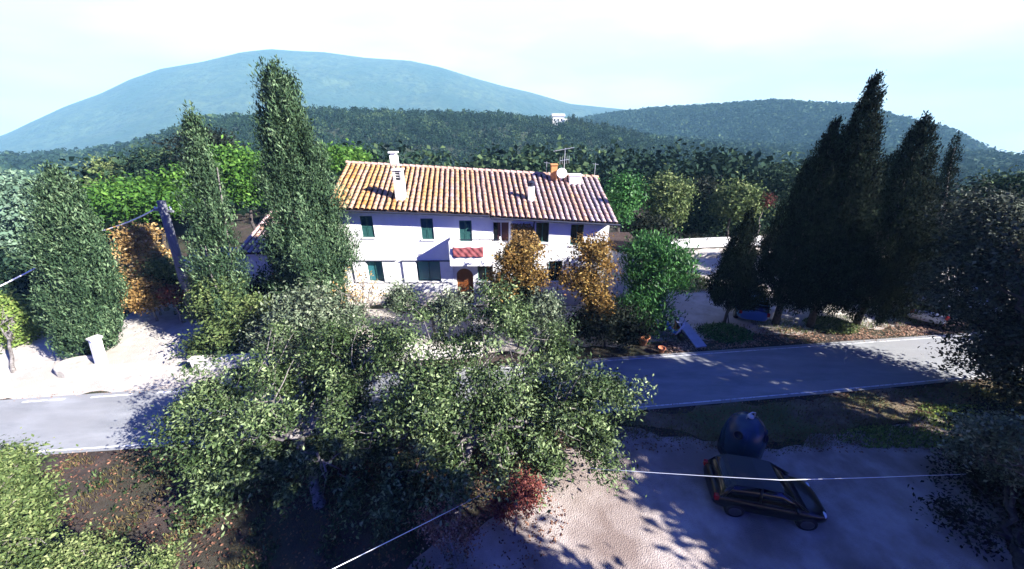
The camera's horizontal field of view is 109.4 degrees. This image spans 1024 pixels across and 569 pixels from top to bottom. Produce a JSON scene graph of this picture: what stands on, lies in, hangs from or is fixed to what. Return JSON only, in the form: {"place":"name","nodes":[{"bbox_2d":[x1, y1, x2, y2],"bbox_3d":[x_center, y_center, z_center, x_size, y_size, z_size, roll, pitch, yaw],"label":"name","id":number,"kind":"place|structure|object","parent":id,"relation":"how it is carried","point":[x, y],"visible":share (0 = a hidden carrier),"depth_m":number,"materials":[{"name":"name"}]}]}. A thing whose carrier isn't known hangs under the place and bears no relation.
{"place":"outdoors","nodes":[
{"label":"outdoors","id":0,"kind":"place"},
{"bbox_2d":[0,256,300,398],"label":"driveway","id":1,"kind":"structure","parent":0,"point":[139,356],"depth_m":17.87,"materials":[{"name":"gravel"}]},
{"bbox_2d":[53,355,108,378],"bbox_3d":[-20.710,3.954,17.402,2.099,0.470,1.400,0,24,0],"label":"stone planter","id":2,"kind":"object","parent":1,"relation":"on","point":[78,366],"visible":0.82,"depth_m":17.17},
{"bbox_2d":[86,334,109,371],"bbox_3d":[-19.731,3.340,17.340,0.555,1.740,0.719,9,26,18],"label":"gate post","id":3,"kind":"object","parent":1,"relation":"on","point":[98,351],"visible":0.79,"depth_m":17.20,"materials":[{"name":"paint"}]},
{"bbox_2d":[113,261,199,318],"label":"dark shrub","id":4,"kind":"object","parent":1,"relation":"on","point":[175,280],"visible":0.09,"depth_m":21.46,"materials":[{"name":"green plant"}]},
{"bbox_2d":[150,282,187,322],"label":"red shrub","id":5,"kind":"object","parent":1,"relation":"on","point":[168,297],"visible":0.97,"depth_m":20.47,"materials":[{"name":"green plant"}]},
{"bbox_2d":[0,49,625,153],"bbox_3d":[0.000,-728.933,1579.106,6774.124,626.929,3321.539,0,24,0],"label":"mountain","id":6,"kind":"structure","parent":0,"point":[141,105],"depth_m":1469.08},
{"bbox_2d":[6,119,979,178],"bbox_3d":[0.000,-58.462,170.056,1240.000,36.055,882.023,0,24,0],"label":"hillside","id":7,"kind":"structure","parent":0,"point":[337,130],"depth_m":226.40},
{"bbox_2d":[0,105,1023,178],"bbox_3d":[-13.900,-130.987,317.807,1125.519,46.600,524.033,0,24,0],"label":"woodland","id":8,"kind":"object","parent":7,"relation":"on","point":[978,159],"visible":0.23,"depth_m":301.90,"materials":[{"name":"green plant"}]},
{"bbox_2d":[12,104,1016,199],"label":"woodland","id":9,"kind":"object","parent":7,"relation":"on","point":[411,120],"visible":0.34,"depth_m":230.79,"materials":[{"name":"green plant"}]},
{"bbox_2d":[28,135,1022,225],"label":"woodland","id":10,"kind":"object","parent":7,"relation":"on","point":[722,162],"visible":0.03,"depth_m":49.98,"materials":[{"name":"green plant"}]},
{"bbox_2d":[0,200,989,568],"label":"ground","id":11,"kind":"structure","parent":0,"point":[240,520],"depth_m":11.44,"materials":[{"name":"soil"}]},
{"bbox_2d":[0,360,13,394],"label":"gate post","id":12,"kind":"object","parent":11,"relation":"on","point":[6,386],"visible":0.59,"depth_m":15.85,"materials":[{"name":"paint"}]},
{"bbox_2d":[0,288,47,372],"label":"sapling","id":13,"kind":"object","parent":11,"relation":"on","point":[18,325],"visible":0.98,"depth_m":19.10,"materials":[{"name":"green plant"}]},
{"bbox_2d":[0,244,66,314],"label":"background tree","id":14,"kind":"object","parent":11,"relation":"on","point":[11,267],"visible":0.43,"depth_m":22.26,"materials":[{"name":"green plant"}]},
{"bbox_2d":[0,164,90,261],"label":"background tree","id":15,"kind":"object","parent":11,"relation":"on","point":[11,208],"visible":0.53,"depth_m":25.69,"materials":[{"name":"green plant"}]},
{"bbox_2d":[0,426,91,568],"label":"leafy bush","id":16,"kind":"object","parent":11,"relation":"on","point":[26,508],"visible":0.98,"depth_m":8.86,"materials":[{"name":"green plant"}]},
{"bbox_2d":[12,159,131,358],"bbox_3d":[-20.590,-0.756,16.869,4.474,9.706,3.585,0,24,0],"label":"plump cypress","id":17,"kind":"object","parent":11,"relation":"on","point":[71,243],"visible":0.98,"depth_m":16.30,"materials":[{"name":"green leaves"},{"name":"dark bark"}]},
{"bbox_2d":[69,173,139,247],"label":"background tree","id":18,"kind":"object","parent":11,"relation":"on","point":[86,181],"visible":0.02,"depth_m":31.68,"materials":[{"name":"green plant"}]},
{"bbox_2d":[75,154,134,181],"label":"background tree","id":19,"kind":"object","parent":11,"relation":"on","point":[109,165],"visible":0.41,"depth_m":40.99,"materials":[{"name":"green plant"}]},
{"bbox_2d":[16,512,196,568],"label":"leafy bush","id":20,"kind":"object","parent":11,"relation":"on","point":[81,553],"visible":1,"depth_m":8.55,"materials":[{"name":"green plant"}]},
{"bbox_2d":[103,215,171,310],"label":"golden tree","id":21,"kind":"object","parent":11,"relation":"on","point":[132,242],"visible":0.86,"depth_m":20.81,"materials":[{"name":"orange plant"}]},
{"bbox_2d":[101,138,183,220],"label":"background tree","id":22,"kind":"object","parent":11,"relation":"on","point":[144,159],"visible":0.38,"depth_m":40.54,"materials":[{"name":"green plant"}]},
{"bbox_2d":[116,274,168,320],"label":"orange shrub","id":23,"kind":"object","parent":11,"relation":"on","point":[139,299],"visible":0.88,"depth_m":20.62,"materials":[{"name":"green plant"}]},
{"bbox_2d":[75,159,212,251],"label":"background tree","id":24,"kind":"object","parent":11,"relation":"on","point":[117,200],"visible":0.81,"depth_m":29.00,"materials":[{"name":"green plant"}]},
{"bbox_2d":[112,251,190,315],"bbox_3d":[-21.368,0.030,21.552,5.469,4.290,2.438,0,24,0],"label":"garden shrub","id":25,"kind":"object","parent":11,"relation":"on","point":[164,265],"visible":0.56,"depth_m":20.85,"materials":[{"name":"green plant"}]},
{"bbox_2d":[153,200,197,320],"bbox_3d":[-18.622,-0.963,20.420,1.568,7.480,0.517,0,24,0],"label":"utility pole","id":26,"kind":"object","parent":11,"relation":"on","point":[172,240],"visible":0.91,"depth_m":19.72,"materials":[{"name":"grey wood"}]},
{"bbox_2d":[151,123,249,229],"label":"background tree","id":27,"kind":"object","parent":11,"relation":"on","point":[218,140],"visible":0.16,"depth_m":37.92,"materials":[{"name":"green plant"}]},
{"bbox_2d":[169,99,253,343],"bbox_3d":[-14.068,-1.991,16.902,3.259,11.889,2.710,0,24,0],"label":"slim tree","id":28,"kind":"object","parent":11,"relation":"on","point":[207,224],"visible":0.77,"depth_m":16.23,"materials":[{"name":"green plant"}]},
{"bbox_2d":[158,261,278,366],"bbox_3d":[-14.553,0.996,18.325,5.595,5.237,4.527,0,24,0],"label":"shrub","id":29,"kind":"object","parent":11,"relation":"on","point":[216,331],"visible":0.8,"depth_m":17.67,"materials":[{"name":"green plant"}]},
{"bbox_2d":[37,453,440,568],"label":"undergrowth","id":30,"kind":"object","parent":11,"relation":"on","point":[200,528],"visible":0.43,"depth_m":10.82,"materials":[{"name":"green plant"}]},
{"bbox_2d":[206,131,271,229],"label":"background tree","id":31,"kind":"object","parent":11,"relation":"on","point":[236,164],"visible":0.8,"depth_m":30.50,"materials":[{"name":"green plant"}]},
{"bbox_2d":[40,453,476,568],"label":"dry grass","id":32,"kind":"structure","parent":11,"relation":"on","point":[160,494],"depth_m":10.99,"materials":[{"name":"plant"}]},
{"bbox_2d":[123,308,405,548],"bbox_3d":[-7.782,3.799,12.492,8.604,5.163,7.867,0,24,0],"label":"oak tree","id":33,"kind":"object","parent":11,"relation":"on","point":[340,371],"visible":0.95,"depth_m":11.48,"materials":[{"name":"green plant"}]},
{"bbox_2d":[237,267,302,316],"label":"dark tree","id":34,"kind":"object","parent":11,"relation":"on","point":[260,289],"visible":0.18,"depth_m":20.54,"materials":[{"name":"green plant"}]},
{"bbox_2d":[236,201,344,287],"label":"outbuilding","id":35,"kind":"structure","parent":11,"relation":"on","point":[253,236],"depth_m":23.10,"materials":[{"name":"paint"}]},
{"bbox_2d":[321,138,383,178],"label":"background tree","id":36,"kind":"object","parent":11,"relation":"on","point":[339,158],"visible":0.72,"depth_m":34.20,"materials":[{"name":"green plant"}]},
{"bbox_2d":[407,497,486,566],"bbox_3d":[-1.654,6.670,9.618,2.066,2.107,1.560,0,24,0],"label":"bush","id":37,"kind":"object","parent":11,"relation":"on","point":[464,526],"visible":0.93,"depth_m":9.40,"materials":[{"name":"green plant"}]},
{"bbox_2d":[333,147,619,304],"bbox_3d":[-2.549,-4.914,26.059,17.503,9.330,11.700,0,24,0],"label":"farmhouse","id":38,"kind":"object","parent":11,"relation":"on","point":[414,224],"visible":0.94,"depth_m":22.03,"materials":[{"name":"paint"}]},
{"bbox_2d":[360,216,375,238],"bbox_3d":[-8.552,-3.401,21.487,0.859,1.358,0.245,0,24,0],"label":"window","id":39,"kind":"structure","parent":38,"relation":"in","point":[366,221],"depth_m":21.47,"materials":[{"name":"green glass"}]},
{"bbox_2d":[353,260,396,282],"bbox_3d":[-8.508,-0.825,22.633,2.757,1.490,0.295,0,24,0],"label":"window","id":40,"kind":"structure","parent":38,"relation":"in","point":[382,270],"depth_m":22.61,"materials":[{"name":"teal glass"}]},
{"bbox_2d":[401,260,453,282],"bbox_3d":[-5.191,-0.825,22.633,3.225,1.490,0.295,0,24,0],"label":"window","id":41,"kind":"structure","parent":38,"relation":"in","point":[428,270],"depth_m":22.64,"materials":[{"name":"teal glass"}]},
{"bbox_2d":[420,219,435,240],"bbox_3d":[-5.020,-3.277,21.543,0.860,1.335,0.245,0,24,0],"label":"window","id":42,"kind":"structure","parent":38,"relation":"in","point":[426,224],"depth_m":21.54,"materials":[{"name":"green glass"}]},
{"bbox_2d":[459,221,471,240],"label":"window","id":43,"kind":"structure","parent":38,"relation":"in","point":[465,227],"depth_m":21.56,"materials":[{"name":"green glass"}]},
{"bbox_2d":[457,269,473,302],"bbox_3d":[-2.963,0.092,23.193,1.026,2.497,0.047,0,24,0],"label":"door","id":44,"kind":"structure","parent":38,"relation":"in","point":[464,276],"depth_m":23.04,"materials":[{"name":"brown wood"}]},
{"bbox_2d":[452,247,483,256],"bbox_3d":[-2.539,-1.870,20.945,1.768,0.615,0.076,0,24,0],"label":"hanging cloth","id":45,"kind":"object","parent":38,"relation":"hanging from","point":[467,252],"visible":1,"depth_m":20.94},
{"bbox_2d":[478,266,492,282],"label":"window","id":46,"kind":"structure","parent":38,"relation":"in","point":[481,269],"depth_m":22.79,"materials":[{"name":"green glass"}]},
{"bbox_2d":[492,222,508,243],"bbox_3d":[-0.654,-3.097,21.625,1.131,1.314,0.245,0,24,0],"label":"window","id":47,"kind":"structure","parent":38,"relation":"in","point":[500,229],"depth_m":21.69,"materials":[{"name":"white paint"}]},
{"bbox_2d":[510,223,543,250],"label":"wall creeper","id":48,"kind":"object","parent":38,"relation":"attached to","point":[523,230],"depth_m":21.42,"materials":[{"name":"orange plant"}]},
{"bbox_2d":[536,223,549,243],"bbox_3d":[1.814,-3.083,21.632,0.893,1.284,0.245,0,24,0],"label":"window","id":49,"kind":"structure","parent":38,"relation":"in","point":[542,229],"depth_m":21.71,"materials":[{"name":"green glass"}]},
{"bbox_2d":[548,261,561,282],"bbox_3d":[2.701,-0.811,22.667,0.963,1.437,0.245,0,24,0],"label":"window","id":50,"kind":"structure","parent":38,"relation":"in","point":[555,263],"depth_m":22.79,"materials":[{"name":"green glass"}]},
{"bbox_2d":[569,225,583,246],"bbox_3d":[3.878,-2.943,21.696,0.896,1.353,0.245,0,24,0],"label":"window","id":51,"kind":"structure","parent":38,"relation":"in","point":[575,229],"depth_m":21.74,"materials":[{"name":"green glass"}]},
{"bbox_2d":[299,273,657,563],"bbox_3d":[-0.757,3.579,11.897,11.082,5.971,8.160,0,24,0],"label":"oak tree","id":52,"kind":"object","parent":11,"relation":"on","point":[433,406],"visible":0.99,"depth_m":10.99,"materials":[{"name":"green plant"}]},
{"bbox_2d":[40,382,1010,568],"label":"leaf litter","id":53,"kind":"object","parent":11,"relation":"on","point":[286,527],"visible":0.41,"depth_m":11.62,"materials":[{"name":"plant"}]},
{"bbox_2d":[518,286,568,354],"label":"garden shrub","id":54,"kind":"object","parent":11,"relation":"on","point":[545,300],"visible":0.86,"depth_m":17.12,"materials":[{"name":"green plant"}]},
{"bbox_2d":[598,165,652,231],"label":"background tree","id":55,"kind":"object","parent":11,"relation":"on","point":[623,194],"visible":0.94,"depth_m":28.02,"materials":[{"name":"green plant"}]},
{"bbox_2d":[293,248,1010,359],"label":"yard","id":56,"kind":"structure","parent":11,"relation":"on","point":[698,307],"depth_m":21.79,"materials":[{"name":"gravel"}]},
{"bbox_2d":[233,277,377,362],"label":"grey leaved tree","id":57,"kind":"object","parent":56,"relation":"on","point":[306,307],"visible":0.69,"depth_m":16.26,"materials":[{"name":"green plant"}]},
{"bbox_2d":[246,54,365,316],"bbox_3d":[-10.878,-3.770,18.588,5.172,13.696,5.546,14,28,28],"label":"conifer","id":58,"kind":"object","parent":56,"relation":"on","point":[313,243],"visible":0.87,"depth_m":17.22,"materials":[{"name":"green plant"}]},
{"bbox_2d":[187,342,482,371],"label":"garden wall","id":59,"kind":"structure","parent":56,"relation":"on","point":[195,361],"depth_m":17.34,"materials":[{"name":"concrete"}]},
{"bbox_2d":[326,267,384,344],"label":"bare tree","id":60,"kind":"object","parent":56,"relation":"on","point":[362,285],"visible":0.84,"depth_m":18.20,"materials":[{"name":"beige plant"}]},
{"bbox_2d":[371,276,479,338],"bbox_3d":[-4.446,1.398,19.455,6.271,3.596,3.387,11,27,24],"label":"garden shrub","id":61,"kind":"object","parent":56,"relation":"on","point":[439,304],"visible":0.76,"depth_m":18.76,"materials":[{"name":"green plant"}]},
{"bbox_2d":[472,280,557,345],"bbox_3d":[0.449,1.599,18.358,3.741,4.094,3.864,17,29,33],"label":"dark shrub","id":62,"kind":"object","parent":56,"relation":"on","point":[527,292],"visible":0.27,"depth_m":17.93,"materials":[{"name":"green plant"}]},
{"bbox_2d":[482,233,559,302],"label":"autumn tree","id":63,"kind":"object","parent":56,"relation":"on","point":[516,260],"visible":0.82,"depth_m":18.06,"materials":[{"name":"orange plant"}]},
{"bbox_2d":[549,228,623,336],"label":"autumn tree","id":64,"kind":"object","parent":56,"relation":"on","point":[588,283],"visible":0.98,"depth_m":18.27,"materials":[{"name":"orange plant"}]},
{"bbox_2d":[560,297,658,352],"bbox_3d":[4.838,2.096,18.545,5.698,3.032,3.727,0,24,0],"label":"dark shrub","id":65,"kind":"object","parent":56,"relation":"on","point":[612,329],"visible":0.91,"depth_m":18.14,"materials":[{"name":"green plant"}]},
{"bbox_2d":[603,232,637,292],"bbox_3d":[7.646,-1.599,26.031,2.200,3.320,3.900,0,24,0],"label":"annex","id":66,"kind":"object","parent":56,"relation":"on","point":[618,238],"visible":0.36,"depth_m":24.87,"materials":[{"name":"paint"}]},
{"bbox_2d":[613,206,681,247],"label":"background tree","id":67,"kind":"object","parent":56,"relation":"on","point":[648,222],"visible":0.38,"depth_m":30.02,"materials":[{"name":"green plant"}]},
{"bbox_2d":[608,227,709,343],"bbox_3d":[7.491,-0.052,19.684,5.095,6.034,5.468,15,29,30],"label":"laurel shrub","id":68,"kind":"object","parent":56,"relation":"on","point":[649,263],"visible":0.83,"depth_m":19.11,"materials":[{"name":"green plant"}]},
{"bbox_2d":[657,316,685,340],"bbox_3d":[8.820,2.230,19.920,0.760,1.320,1.690,-16,29,-31],"label":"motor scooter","id":69,"kind":"object","parent":56,"relation":"on","point":[681,336],"visible":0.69,"depth_m":19.65,"materials":[{"name":"metal"}]},
{"bbox_2d":[673,317,706,347],"bbox_3d":[9.745,2.627,19.942,0.640,0.680,2.166,-5,25,-11],"label":"ramp board","id":70,"kind":"object","parent":56,"relation":"on","point":[695,339],"visible":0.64,"depth_m":19.77,"materials":[{"name":"wood"}]},
{"bbox_2d":[676,273,706,291],"bbox_3d":[12.793,-0.345,25.973,3.031,1.093,2.198,0,24,0],"label":"brush heap","id":71,"kind":"object","parent":56,"relation":"on","point":[698,279],"visible":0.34,"depth_m":25.45,"materials":[{"name":"green plant"}]},
{"bbox_2d":[663,236,761,247],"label":"yard wall","id":72,"kind":"structure","parent":56,"relation":"on","point":[714,242],"depth_m":34.03,"materials":[{"name":"white paint"}]},
{"bbox_2d":[696,322,753,344],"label":"grass clump","id":73,"kind":"object","parent":56,"relation":"on","point":[725,328],"visible":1,"depth_m":20.04,"materials":[{"name":"green plant"}]},
{"bbox_2d":[702,206,765,322],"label":"cypress","id":74,"kind":"object","parent":56,"relation":"on","point":[734,282],"visible":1,"depth_m":19.45,"materials":[{"name":"green plant"}]},
{"bbox_2d":[733,290,770,321],"bbox_3d":[14.599,0.988,22.447,1.889,1.494,3.710,9,26,18],"label":"parked car","id":75,"kind":"object","parent":56,"relation":"on","point":[762,314],"visible":0.36,"depth_m":20.89,"materials":[{"name":"blue paint"}]},
{"bbox_2d":[751,114,848,325],"bbox_3d":[15.432,-2.712,19.051,4.698,11.359,4.532,0,24,0],"label":"cypress","id":76,"kind":"object","parent":56,"relation":"on","point":[807,182],"visible":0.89,"depth_m":18.26,"materials":[{"name":"green plant"}]},
{"bbox_2d":[654,309,974,341],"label":"grass","id":77,"kind":"structure","parent":56,"relation":"on","point":[781,326],"depth_m":21.04,"materials":[{"name":"green plant"}]},
{"bbox_2d":[659,319,997,351],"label":"leaf litter","id":78,"kind":"object","parent":56,"relation":"on","point":[813,337],"visible":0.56,"depth_m":20.13,"materials":[{"name":"plant"}]},
{"bbox_2d":[802,316,859,335],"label":"grass clump","id":79,"kind":"object","parent":56,"relation":"on","point":[845,325],"visible":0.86,"depth_m":20.73,"materials":[{"name":"green plant"}]},
{"bbox_2d":[780,69,890,328],"bbox_3d":[16.970,-3.309,18.253,4.455,13.148,4.773,-11,27,-22],"label":"cypress","id":80,"kind":"object","parent":56,"relation":"on","point":[859,143],"visible":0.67,"depth_m":17.25,"materials":[{"name":"green plant"}]},
{"bbox_2d":[821,110,961,327],"bbox_3d":[19.958,-2.822,19.102,6.502,11.522,6.024,0,24,0],"label":"cypress","id":81,"kind":"object","parent":56,"relation":"on","point":[904,180],"visible":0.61,"depth_m":17.71,"materials":[{"name":"green plant"}]},
{"bbox_2d":[905,289,949,325],"bbox_3d":[25.088,1.162,22.065,1.889,1.494,3.810,19,31,36],"label":"car","id":82,"kind":"object","parent":56,"relation":"on","point":[928,317],"visible":0.2,"depth_m":20.83,"materials":[{"name":"silver metal"}]},
{"bbox_2d":[873,193,987,300],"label":"background tree","id":83,"kind":"object","parent":56,"relation":"on","point":[941,243],"visible":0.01,"depth_m":22.57,"materials":[{"name":"green plant"}]},
{"bbox_2d":[913,130,965,272],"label":"cypress","id":84,"kind":"object","parent":56,"relation":"on","point":[947,167],"visible":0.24,"depth_m":20.77,"materials":[{"name":"green plant"}]},
{"bbox_2d":[948,165,1023,215],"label":"background tree","id":85,"kind":"object","parent":56,"relation":"on","point":[1014,179],"visible":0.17,"depth_m":23.26,"materials":[{"name":"green plant"}]},
{"bbox_2d":[632,163,700,228],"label":"background tree","id":86,"kind":"object","parent":11,"relation":"on","point":[667,196],"visible":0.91,"depth_m":32.53,"materials":[{"name":"green plant"}]},
{"bbox_2d":[683,173,730,230],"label":"background tree","id":87,"kind":"object","parent":11,"relation":"on","point":[705,186],"visible":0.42,"depth_m":37.47,"materials":[{"name":"green plant"}]},
{"bbox_2d":[395,379,1021,501],"bbox_3d":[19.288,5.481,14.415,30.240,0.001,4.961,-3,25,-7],"label":"verge","id":88,"kind":"structure","parent":11,"relation":"on","point":[899,405],"depth_m":14.90,"materials":[{"name":"plant"}]},
{"bbox_2d":[607,409,968,456],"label":"grass","id":89,"kind":"structure","parent":88,"relation":"on","point":[910,421],"depth_m":13.87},
{"bbox_2d":[836,403,1020,448],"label":"weeds","id":90,"kind":"object","parent":88,"relation":"on","point":[898,445],"visible":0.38,"depth_m":13.83,"materials":[{"name":"green plant"}]},
{"bbox_2d":[901,175,1023,414],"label":"dark tree","id":91,"kind":"object","parent":88,"relation":"on","point":[991,251],"visible":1,"depth_m":14.82,"materials":[{"name":"green plant"}]},
{"bbox_2d":[407,416,1023,568],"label":"parking lot","id":92,"kind":"structure","parent":11,"relation":"on","point":[674,520],"depth_m":10.80,"materials":[{"name":"gravel"}]},
{"bbox_2d":[475,461,550,535],"bbox_3d":[0.068,6.288,9.871,2.053,2.583,1.521,-15,28,-29],"label":"red bush","id":93,"kind":"object","parent":92,"relation":"on","point":[525,491],"visible":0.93,"depth_m":9.62,"materials":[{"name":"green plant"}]},
{"bbox_2d":[717,411,768,458],"bbox_3d":[8.169,5.199,12.706,1.360,1.920,1.360,-6,25,-14],"label":"recycling bell","id":94,"kind":"object","parent":92,"relation":"on","point":[743,433],"visible":0.81,"depth_m":12.31,"materials":[{"name":"blue"}]},
{"bbox_2d":[703,454,826,530],"bbox_3d":[7.766,6.279,11.166,3.158,1.240,1.644,5,25,11],"label":"parked hatchback","id":95,"kind":"object","parent":92,"relation":"on","point":[798,503],"visible":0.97,"depth_m":10.76,"materials":[{"name":"black paint"}]},
{"bbox_2d":[669,198,770,238],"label":"background tree","id":96,"kind":"object","parent":11,"relation":"on","point":[712,225],"visible":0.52,"depth_m":36.80,"materials":[{"name":"green plant"}]},
{"bbox_2d":[700,171,780,236],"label":"background tree","id":97,"kind":"object","parent":11,"relation":"on","point":[735,200],"visible":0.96,"depth_m":33.82,"materials":[{"name":"green plant"}]},
{"bbox_2d":[757,192,777,232],"bbox_3d":[23.544,-6.310,34.471,2.531,5.164,2.413,20,31,37],"label":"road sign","id":98,"kind":"object","parent":11,"relation":"on","point":[767,201],"visible":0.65,"depth_m":33.56,"materials":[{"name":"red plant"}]},
{"bbox_2d":[736,160,808,232],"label":"background tree","id":99,"kind":"object","parent":11,"relation":"on","point":[777,180],"visible":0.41,"depth_m":39.70,"materials":[{"name":"green plant"}]},
{"bbox_2d":[908,382,1023,568],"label":"dark tree","id":100,"kind":"object","parent":11,"relation":"on","point":[1011,530],"visible":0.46,"depth_m":10.76,"materials":[{"name":"green plant"}]},
{"bbox_2d":[922,401,1023,498],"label":"grey leaved tree","id":101,"kind":"object","parent":11,"relation":"on","point":[994,435],"visible":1,"depth_m":10.27,"materials":[{"name":"green plant"}]},
{"bbox_2d":[0,332,1022,454],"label":"road","id":102,"kind":"structure","parent":0,"point":[80,420],"depth_m":16.50,"materials":[{"name":"asphalt"}]},
{"bbox_2d":[22,382,302,402],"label":"road dashes","id":103,"kind":"object","parent":102,"relation":"on","point":[105,396],"visible":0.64,"depth_m":15.71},
{"bbox_2d":[2,331,983,454],"bbox_3d":[-0.122,4.663,16.111,80.387,0.055,4.044,-3,25,-6],"label":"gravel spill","id":104,"kind":"object","parent":102,"relation":"on","point":[581,361],"visible":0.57,"depth_m":16.11,"materials":[{"name":"grey stone"}]},
{"bbox_2d":[9,375,984,453],"bbox_3d":[0.061,5.115,15.142,88.499,0.001,1.215,-3,25,-6],"label":"road edge line","id":105,"kind":"object","parent":102,"relation":"on","point":[595,410],"visible":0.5,"depth_m":15.49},
{"bbox_2d":[371,334,981,377],"bbox_3d":[18.000,3.170,19.411,52.337,0.001,0.050,-3,25,-6],"label":"road edge line","id":106,"kind":"object","parent":102,"relation":"on","point":[747,350],"visible":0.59,"depth_m":18.84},
{"bbox_2d":[0,0,1023,154],"label":"sky","id":107,"kind":"structure","parent":0,"point":[961,62],"materials":[{"name":"white"}]},
{"bbox_2d":[642,111,903,143],"bbox_3d":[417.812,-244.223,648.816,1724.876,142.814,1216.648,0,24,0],"label":"hill","id":108,"kind":"structure","parent":0,"point":[805,121],"depth_m":567.06,"materials":[{"name":"green plant"}]},
{"bbox_2d":[574,97,995,151],"bbox_3d":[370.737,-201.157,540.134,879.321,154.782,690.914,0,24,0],"label":"woodland","id":109,"kind":"object","parent":108,"relation":"on","point":[735,113],"visible":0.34,"depth_m":588.44,"materials":[{"name":"green plant"}]},
{"bbox_2d":[592,468,960,479],"bbox_3d":[9.390,5.692,10.607,13.925,2.548,1.734,-1,25,-3],"label":"overhead cable","id":110,"kind":"object","parent":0,"point":[776,479],"visible":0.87,"depth_m":10.01,"materials":[{"name":"white plastic"}]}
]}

